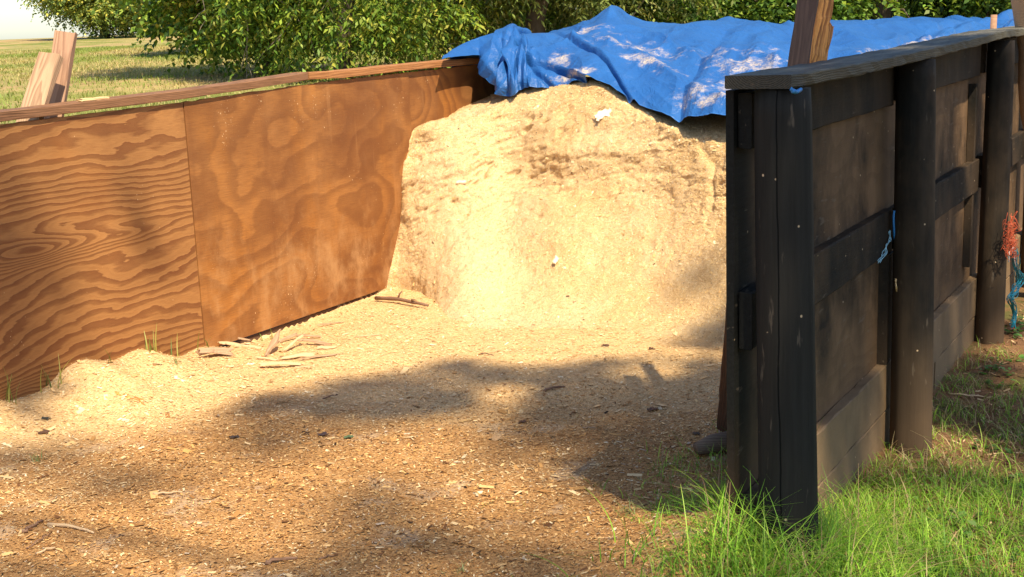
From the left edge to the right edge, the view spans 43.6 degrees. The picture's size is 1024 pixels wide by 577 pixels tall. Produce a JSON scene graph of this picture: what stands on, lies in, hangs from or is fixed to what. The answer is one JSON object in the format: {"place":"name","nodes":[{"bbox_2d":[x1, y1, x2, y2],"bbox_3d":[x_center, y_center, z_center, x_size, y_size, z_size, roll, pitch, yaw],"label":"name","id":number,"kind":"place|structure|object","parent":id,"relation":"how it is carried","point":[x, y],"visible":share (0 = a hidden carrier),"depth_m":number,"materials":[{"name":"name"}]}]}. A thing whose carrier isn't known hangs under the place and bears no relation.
{"place":"outdoors","nodes":[
{"label":"outdoors","id":0,"kind":"place"},
{"bbox_2d":[0,42,452,123],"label":"field grass","id":1,"kind":"structure","parent":0,"point":[84,51],"depth_m":21.32,"materials":[{"name":"green plant"}]},
{"bbox_2d":[0,0,788,39],"label":"sky","id":2,"kind":"structure","parent":0,"point":[15,23],"materials":[{"name":"white"}]},
{"bbox_2d":[0,13,1023,576],"bbox_3d":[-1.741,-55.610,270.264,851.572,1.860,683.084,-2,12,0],"label":"ground","id":3,"kind":"structure","parent":0,"point":[398,395],"depth_m":4.97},
{"bbox_2d":[3,367,20,402],"bbox_3d":[-2.102,0.403,5.359,0.153,0.172,0.083,0,12,10],"label":"grass tuft","id":4,"kind":"object","parent":3,"relation":"on","point":[8,392],"visible":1,"depth_m":5.37,"materials":[{"name":"green plant"}]},
{"bbox_2d":[17,451,49,462],"bbox_3d":[-1.813,0.643,4.859,0.114,0.048,0.156,6,14,33],"label":"grass sprout","id":5,"kind":"object","parent":3,"relation":"on","point":[36,459],"depth_m":4.87,"materials":[{"name":"green plant"}]},
{"bbox_2d":[26,533,50,548],"bbox_3d":[-1.515,0.808,4.100,0.011,0.015,0.109,3,13,23],"label":"stick","id":6,"kind":"object","parent":3,"relation":"on","point":[28,547],"visible":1,"depth_m":4.09,"materials":[{"name":"brown wood"}]},
{"bbox_2d":[36,429,49,433],"bbox_3d":[-1.886,0.576,5.156,0.054,0.007,0.050,-10,14,-34],"label":"fallen leaf","id":7,"kind":"object","parent":3,"relation":"on","point":[43,431],"visible":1,"depth_m":5.15,"materials":[{"name":"brown plant"}]},
{"bbox_2d":[35,546,56,553],"bbox_3d":[-1.461,0.822,4.014,0.066,0.017,0.019,-8,13,-27],"label":"stick","id":8,"kind":"object","parent":3,"relation":"on","point":[44,550],"visible":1,"depth_m":4.01,"materials":[{"name":"beige wood"}]},
{"bbox_2d":[40,354,69,391],"bbox_3d":[-1.979,0.364,5.570,0.162,0.147,0.083,-9,13,-28],"label":"grass tuft","id":9,"kind":"object","parent":3,"relation":"on","point":[47,378],"visible":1,"depth_m":5.58,"materials":[{"name":"green plant"}]},
{"bbox_2d":[47,522,94,533],"bbox_3d":[-1.440,0.783,4.189,0.207,0.018,0.021,4,13,26],"label":"stick","id":10,"kind":"object","parent":3,"relation":"on","point":[66,525],"visible":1,"depth_m":4.20,"materials":[{"name":"beige wood"}]},
{"bbox_2d":[17,0,190,38],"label":"distant tree","id":11,"kind":"object","parent":3,"relation":"on","point":[102,18],"visible":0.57,"depth_m":59.23,"materials":[{"name":"green plant"}]},
{"bbox_2d":[115,388,145,404],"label":"wood chip","id":12,"kind":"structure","parent":3,"relation":"on","point":[134,396],"depth_m":5.54,"materials":[{"name":"beige wood"}]},
{"bbox_2d":[144,325,156,351],"bbox_3d":[-1.726,0.242,6.076,0.066,0.132,0.115,-2,12,0],"label":"grass tuft","id":13,"kind":"object","parent":3,"relation":"on","point":[150,348],"visible":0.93,"depth_m":6.10,"materials":[{"name":"yellow plant"}]},
{"bbox_2d":[195,347,233,355],"bbox_3d":[-1.465,0.311,6.303,0.185,0.044,0.069,0,-2,-21],"label":"bark piece","id":14,"kind":"object","parent":3,"relation":"on","point":[216,350],"visible":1,"depth_m":6.29,"materials":[{"name":"beige wood"}]},
{"bbox_2d":[217,341,243,346],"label":"bark piece","id":15,"kind":"object","parent":3,"relation":"on","point":[230,343],"visible":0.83,"depth_m":6.61,"materials":[{"name":"beige wood"}]},
{"bbox_2d":[91,0,379,79],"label":"maple tree","id":16,"kind":"object","parent":3,"relation":"on","point":[190,10],"visible":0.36,"depth_m":17.47,"materials":[{"name":"green plant"}]},
{"bbox_2d":[0,58,494,400],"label":"plywood wall","id":17,"kind":"structure","parent":3,"relation":"on","point":[251,215],"depth_m":6.40,"materials":[{"name":"brown wood"}]},
{"bbox_2d":[16,52,63,121],"bbox_3d":[-2.204,-0.354,5.529,0.109,1.458,0.043,9,-15,11],"label":"leaning board","id":18,"kind":"object","parent":17,"relation":"attached to","point":[43,78],"visible":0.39,"depth_m":5.66,"materials":[{"name":"brown wood"}]},
{"bbox_2d":[44,30,76,118],"bbox_3d":[-2.134,-0.463,5.804,0.099,1.447,0.042,7,-5,3],"label":"leaning board","id":19,"kind":"object","parent":17,"relation":"attached to","point":[64,45],"visible":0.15,"depth_m":5.84,"materials":[{"name":"brown wood"}]},
{"bbox_2d":[76,96,108,100],"bbox_3d":[-1.885,-0.852,5.758,0.046,0.013,0.171,4,13,28],"label":"wood scrap","id":20,"kind":"object","parent":17,"relation":"on","point":[91,99],"visible":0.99,"depth_m":5.73,"materials":[{"name":"beige wood"}]},
{"bbox_2d":[240,344,261,348],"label":"bark piece","id":21,"kind":"object","parent":3,"relation":"on","point":[253,346],"visible":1,"depth_m":6.52,"materials":[{"name":"beige wood"}]},
{"bbox_2d":[254,356,279,360],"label":"bark piece","id":22,"kind":"object","parent":3,"relation":"on","point":[273,359],"visible":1,"depth_m":6.25,"materials":[{"name":"beige wood"}]},
{"bbox_2d":[119,0,418,57],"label":"background tree","id":23,"kind":"object","parent":3,"relation":"on","point":[141,32],"visible":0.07,"depth_m":27.70,"materials":[{"name":"green plant"}]},
{"bbox_2d":[264,329,280,355],"bbox_3d":[-1.192,0.271,6.406,0.039,0.022,0.233,11,37,4],"label":"bark piece","id":24,"kind":"object","parent":3,"relation":"on","point":[274,341],"visible":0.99,"depth_m":6.39,"materials":[{"name":"beige wood"}]},
{"bbox_2d":[258,362,304,366],"bbox_3d":[-1.103,0.362,6.119,0.219,0.026,0.041,1,-2,-4],"label":"bark piece","id":25,"kind":"object","parent":3,"relation":"on","point":[279,363],"visible":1,"depth_m":6.11,"materials":[{"name":"beige wood"}]},
{"bbox_2d":[265,557,297,564],"bbox_3d":[-0.702,0.823,3.888,0.102,0.021,0.021,-7,13,-24],"label":"stick","id":26,"kind":"object","parent":3,"relation":"on","point":[270,561],"visible":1,"depth_m":3.88,"materials":[{"name":"brown wood"}]},
{"bbox_2d":[278,333,296,342],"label":"bark piece","id":27,"kind":"object","parent":3,"relation":"on","point":[288,337],"visible":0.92,"depth_m":6.73,"materials":[{"name":"beige wood"}]},
{"bbox_2d":[278,352,316,358],"bbox_3d":[-1.051,0.331,6.283,0.193,0.020,0.041,-6,20,-17],"label":"bark piece","id":28,"kind":"object","parent":3,"relation":"on","point":[299,355],"visible":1,"depth_m":6.28,"materials":[{"name":"beige wood"}]},
{"bbox_2d":[296,334,320,336],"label":"bark piece","id":29,"kind":"object","parent":3,"relation":"on","point":[308,335],"visible":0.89,"depth_m":6.71,"materials":[{"name":"beige wood"}]},
{"bbox_2d":[297,339,331,345],"bbox_3d":[-1.016,0.272,6.558,0.212,0.023,0.030,7,19,19],"label":"bark piece","id":30,"kind":"object","parent":3,"relation":"on","point":[318,342],"visible":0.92,"depth_m":6.54,"materials":[{"name":"beige wood"}]},
{"bbox_2d":[299,353,339,359],"bbox_3d":[-0.942,0.332,6.271,0.210,0.012,0.019,-6,12,-18],"label":"bark piece","id":31,"kind":"object","parent":3,"relation":"on","point":[324,355],"visible":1,"depth_m":6.26,"materials":[{"name":"beige wood"}]},
{"bbox_2d":[317,346,337,348],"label":"bark piece","id":32,"kind":"object","parent":3,"relation":"on","point":[323,347],"visible":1,"depth_m":6.42,"materials":[{"name":"beige wood"}]},
{"bbox_2d":[317,322,342,325],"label":"bark piece","id":33,"kind":"object","parent":3,"relation":"on","point":[328,323],"visible":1,"depth_m":7.09,"materials":[{"name":"beige wood"}]},
{"bbox_2d":[171,0,530,84],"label":"chestnut tree","id":34,"kind":"object","parent":3,"relation":"on","point":[344,36],"visible":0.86,"depth_m":15.43,"materials":[{"name":"green plant"}]},
{"bbox_2d":[355,334,379,336],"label":"bark piece","id":35,"kind":"object","parent":3,"relation":"on","point":[368,335],"visible":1,"depth_m":6.62,"materials":[{"name":"beige wood"}]},
{"bbox_2d":[374,291,428,306],"bbox_3d":[-0.645,0.060,7.453,0.041,0.090,0.527,-11,15,-37],"label":"twig","id":36,"kind":"object","parent":3,"relation":"on","point":[391,298],"visible":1,"depth_m":7.46,"materials":[{"name":"brown wood"}]},
{"bbox_2d":[254,0,563,51],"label":"background tree","id":37,"kind":"object","parent":3,"relation":"on","point":[359,47],"visible":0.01,"depth_m":26.59,"materials":[{"name":"green plant"}]},
{"bbox_2d":[0,290,823,576],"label":"sawdust shavings","id":38,"kind":"object","parent":3,"relation":"on","point":[550,523],"visible":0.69,"depth_m":4.71,"materials":[{"name":"brown wood"}]},
{"bbox_2d":[22,519,43,532],"bbox_3d":[-1.585,0.786,4.229,0.022,0.014,0.104,1,12,16],"label":"stick","id":39,"kind":"object","parent":38,"relation":"on","point":[30,526],"visible":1,"depth_m":4.22,"materials":[{"name":"brown wood"}]},
{"bbox_2d":[153,491,182,494],"bbox_3d":[-1.207,0.716,4.489,0.106,0.012,0.013,-2,12,0],"label":"stick","id":40,"kind":"object","parent":38,"relation":"on","point":[162,492],"visible":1,"depth_m":4.49,"materials":[{"name":"beige wood"}]},
{"bbox_2d":[170,342,179,356],"bbox_3d":[-1.671,0.281,6.232,0.109,0.116,0.100,-7,13,-24],"label":"grass tuft","id":41,"kind":"object","parent":38,"relation":"on","point":[173,349],"visible":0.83,"depth_m":6.23,"materials":[{"name":"green plant"}]},
{"bbox_2d":[281,334,303,351],"bbox_3d":[-1.106,0.274,6.473,0.024,0.015,0.184,17,37,25],"label":"bark piece","id":42,"kind":"object","parent":38,"relation":"on","point":[292,343],"visible":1,"depth_m":6.46,"materials":[{"name":"beige wood"}]},
{"bbox_2d":[489,435,502,440],"bbox_3d":[-0.065,0.579,4.961,0.056,0.009,0.054,-10,14,-31],"label":"fallen leaf","id":43,"kind":"object","parent":38,"relation":"on","point":[494,438],"visible":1,"depth_m":4.95,"materials":[{"name":"beige plant"}]},
{"bbox_2d":[439,562,465,575],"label":"grass sprout","id":44,"kind":"object","parent":3,"relation":"on","point":[459,568],"depth_m":3.78,"materials":[{"name":"green plant"}]},
{"bbox_2d":[362,78,725,342],"bbox_3d":[1.399,-0.690,8.130,4.019,1.364,4.588,2,13,20],"label":"sawdust pile","id":45,"kind":"object","parent":3,"relation":"on","point":[478,271],"visible":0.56,"depth_m":7.30,"materials":[{"name":"beige wood"}]},
{"bbox_2d":[457,180,465,183],"bbox_3d":[-0.308,-0.645,7.757,0.066,0.029,0.012,-6,-3,2],"label":"wood chip","id":46,"kind":"object","parent":45,"relation":"on","point":[460,181],"visible":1,"depth_m":7.75,"materials":[{"name":"beige wood"}]},
{"bbox_2d":[379,76,725,343],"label":"sawdust flakes","id":47,"kind":"object","parent":45,"relation":"on","point":[516,110],"visible":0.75,"depth_m":7.31,"materials":[{"name":"brown wood"}]},
{"bbox_2d":[552,256,558,263],"bbox_3d":[0.246,-0.162,7.171,0.039,0.014,0.074,-9,39,17],"label":"wood chip","id":48,"kind":"object","parent":45,"relation":"on","point":[556,259],"visible":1,"depth_m":7.16,"materials":[{"name":"white wood"}]},
{"bbox_2d":[593,108,611,121],"bbox_3d":[0.536,-1.018,7.483,0.117,0.019,0.077,-23,56,-1],"label":"wood chip","id":49,"kind":"object","parent":45,"relation":"on","point":[599,115],"visible":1,"depth_m":7.48,"materials":[{"name":"white wood"}]},
{"bbox_2d":[442,5,1014,121],"bbox_3d":[2.675,-2.067,11.194,3.068,0.907,9.512,5,14,30],"label":"blue tarp","id":50,"kind":"object","parent":45,"relation":"on","point":[677,72],"visible":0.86,"depth_m":8.24,"materials":[{"name":"blue plastic"}]},
{"bbox_2d":[367,0,733,67],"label":"olive green tree","id":51,"kind":"object","parent":3,"relation":"on","point":[536,15],"visible":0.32,"depth_m":16.91,"materials":[{"name":"green plant"}]},
{"bbox_2d":[543,386,564,391],"bbox_3d":[0.184,0.435,5.587,0.111,0.021,0.020,-9,14,-29],"label":"stick","id":52,"kind":"object","parent":3,"relation":"on","point":[546,389],"visible":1,"depth_m":5.57,"materials":[{"name":"brown wood"}]},
{"bbox_2d":[403,0,778,33],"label":"background tree","id":53,"kind":"object","parent":3,"relation":"on","point":[547,13],"visible":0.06,"depth_m":26.30,"materials":[{"name":"green plant"}]},
{"bbox_2d":[523,491,718,576],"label":"grass tuft","id":54,"kind":"object","parent":3,"relation":"on","point":[643,541],"visible":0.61,"depth_m":3.59,"materials":[{"name":"green plant"}]},
{"bbox_2d":[610,497,649,517],"bbox_3d":[0.385,0.702,4.100,0.142,0.055,0.127,-2,12,0],"label":"grass sprout","id":55,"kind":"object","parent":3,"relation":"on","point":[634,511],"depth_m":4.11,"materials":[{"name":"green plant"}]},
{"bbox_2d":[693,431,726,454],"bbox_3d":[0.782,0.564,4.704,0.246,0.081,0.100,-10,14,-34],"label":"log piece","id":56,"kind":"object","parent":3,"relation":"on","point":[717,439],"visible":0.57,"depth_m":4.66,"materials":[{"name":"grey wood"}]},
{"bbox_2d":[717,316,726,431],"bbox_3d":[0.798,0.297,4.378,0.174,0.034,1.255,26,-20,18],"label":"brace board","id":57,"kind":"object","parent":3,"relation":"on","point":[722,416],"visible":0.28,"depth_m":4.61,"materials":[{"name":"black wood"}]},
{"bbox_2d":[562,0,898,26],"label":"dark green tree","id":58,"kind":"object","parent":3,"relation":"on","point":[738,7],"visible":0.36,"depth_m":17.84,"materials":[{"name":"green plant"}]},
{"bbox_2d":[729,481,926,576],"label":"grass tuft","id":59,"kind":"object","parent":3,"relation":"on","point":[846,560],"visible":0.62,"depth_m":3.43,"materials":[{"name":"green plant"}]},
{"bbox_2d":[744,0,922,22],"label":"background tree","id":60,"kind":"object","parent":3,"relation":"on","point":[902,2],"depth_m":27.48,"materials":[{"name":"green plant"}]},
{"bbox_2d":[744,0,998,23],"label":"shady tree","id":61,"kind":"object","parent":3,"relation":"on","point":[887,12],"visible":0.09,"depth_m":18.86,"materials":[{"name":"green plant"}]},
{"bbox_2d":[725,26,1023,559],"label":"timber wall","id":62,"kind":"structure","parent":3,"relation":"on","point":[833,165],"depth_m":4.49,"materials":[{"name":"brown wood"}]},
{"bbox_2d":[790,87,801,93],"bbox_3d":[0.718,-0.500,3.230,0.016,0.020,0.058,6,15,36],"label":"plastic scrap","id":63,"kind":"object","parent":62,"relation":"attached to","point":[795,91],"visible":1,"depth_m":3.22,"materials":[{"name":"blue plastic"}]},
{"bbox_2d":[787,0,833,65],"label":"broken timber","id":64,"kind":"object","parent":62,"relation":"attached to","point":[812,34],"visible":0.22,"depth_m":4.04,"materials":[{"name":"orange wood"}]},
{"bbox_2d":[878,230,891,262],"bbox_3d":[1.377,-0.154,4.730,0.016,0.098,0.179,4,14,29],"label":"twine strand","id":65,"kind":"object","parent":62,"relation":"attached to","point":[885,249],"visible":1,"depth_m":4.75},
{"bbox_2d":[892,211,894,238],"bbox_3d":[1.450,-0.167,4.828,0.010,0.267,0.087,5,14,33],"label":"blue twine","id":66,"kind":"object","parent":62,"relation":"hanging from","point":[893,220],"visible":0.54,"depth_m":4.78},
{"bbox_2d":[990,15,996,28],"bbox_3d":[2.616,-1.180,6.986,0.039,0.616,0.041,-2,12,0],"label":"wooden stake","id":67,"kind":"object","parent":62,"relation":"attached to","point":[993,22],"visible":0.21,"depth_m":6.92,"materials":[{"name":"brown wood"}]},
{"bbox_2d":[1000,211,1020,261],"bbox_3d":[2.484,-0.255,6.367,0.082,0.302,0.457,4,13,26],"label":"orange twine","id":68,"kind":"object","parent":62,"relation":"hanging from","point":[1011,232],"visible":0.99,"depth_m":6.34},
{"bbox_2d":[1006,250,1023,328],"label":"teal twine","id":69,"kind":"object","parent":62,"relation":"hanging from","point":[1013,294],"visible":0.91,"depth_m":6.63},
{"bbox_2d":[1008,247,1019,273],"bbox_3d":[2.561,-0.127,6.524,0.009,0.198,0.406,5,14,29],"label":"white cord","id":70,"kind":"object","parent":69,"relation":"hanging from","point":[1013,258],"visible":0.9,"depth_m":6.50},
{"bbox_2d":[759,301,1023,576],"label":"leaf litter","id":71,"kind":"object","parent":3,"relation":"on","point":[1006,324],"visible":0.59,"depth_m":5.03,"materials":[{"name":"brown plant"}]},
{"bbox_2d":[877,316,1023,562],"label":"broadleaf weeds","id":72,"kind":"object","parent":3,"relation":"on","point":[972,522],"visible":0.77,"depth_m":4.54,"materials":[{"name":"green plant"}]},
{"bbox_2d":[892,0,1011,17],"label":"shady tree","id":73,"kind":"object","parent":3,"relation":"on","point":[975,8],"visible":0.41,"depth_m":18.88,"materials":[{"name":"green plant"}]},
{"bbox_2d":[949,393,991,397],"bbox_3d":[2.030,0.474,5.666,0.180,0.018,0.019,1,12,17],"label":"stick","id":74,"kind":"object","parent":3,"relation":"on","point":[965,394],"visible":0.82,"depth_m":5.67,"materials":[{"name":"grey wood"}]},
{"bbox_2d":[986,452,1023,455],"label":"stick","id":75,"kind":"object","parent":3,"relation":"on","point":[1003,453],"visible":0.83,"depth_m":4.93,"materials":[{"name":"wood"}]},
{"bbox_2d":[1011,0,1023,129],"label":"wooden post","id":76,"kind":"object","parent":3,"relation":"on","point":[1018,10],"visible":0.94,"depth_m":6.77,"materials":[{"name":"beige wood"}]},
{"bbox_2d":[481,338,1023,576],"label":"grass","id":77,"kind":"structure","parent":0,"point":[856,515],"depth_m":3.95,"materials":[{"name":"green plant"}]},
{"bbox_2d":[637,469,828,576],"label":"grass tuft","id":78,"kind":"object","parent":77,"relation":"on","point":[746,521],"visible":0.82,"depth_m":3.36,"materials":[{"name":"green plant"}]}
]}

